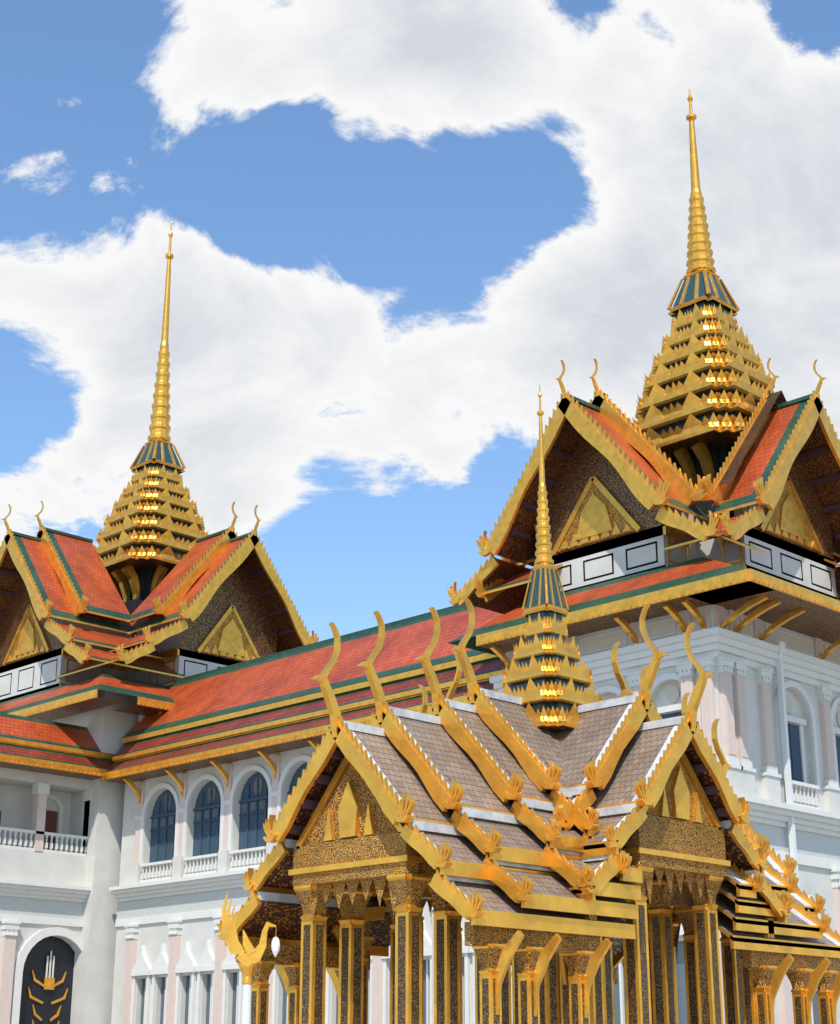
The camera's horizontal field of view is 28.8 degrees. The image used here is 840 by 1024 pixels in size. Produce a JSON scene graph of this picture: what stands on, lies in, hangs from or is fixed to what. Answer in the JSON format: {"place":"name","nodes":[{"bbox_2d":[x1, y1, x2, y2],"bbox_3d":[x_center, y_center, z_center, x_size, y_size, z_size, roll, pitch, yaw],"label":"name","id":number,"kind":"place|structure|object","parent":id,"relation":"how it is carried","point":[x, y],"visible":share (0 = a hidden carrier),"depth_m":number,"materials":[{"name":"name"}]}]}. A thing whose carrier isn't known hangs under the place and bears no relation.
{"place":"outdoors","nodes":[
{"label":"outdoors","id":0,"kind":"place"},
{"bbox_2d":[0,88,839,1023],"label":"palace","id":1,"kind":"structure","parent":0,"point":[164,712],"depth_m":93.50,"materials":[{"name":"white paint"}]},
{"bbox_2d":[0,0,839,641],"label":"sky","id":2,"kind":"structure","parent":0,"point":[395,223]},
{"bbox_2d":[218,384,839,1023],"bbox_3d":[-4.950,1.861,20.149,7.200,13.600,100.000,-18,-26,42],"label":"pavilion","id":3,"kind":"structure","parent":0,"point":[554,834],"depth_m":24.30,"materials":[{"name":"gold tile"}]},
{"label":"ground","id":4,"kind":"structure","parent":0,"visible":0},
{"bbox_2d":[222,892,279,1023],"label":"lamp post","id":5,"kind":"object","parent":4,"relation":"on","point":[250,957],"visible":1,"depth_m":21.27,"materials":[{"name":"metal"}]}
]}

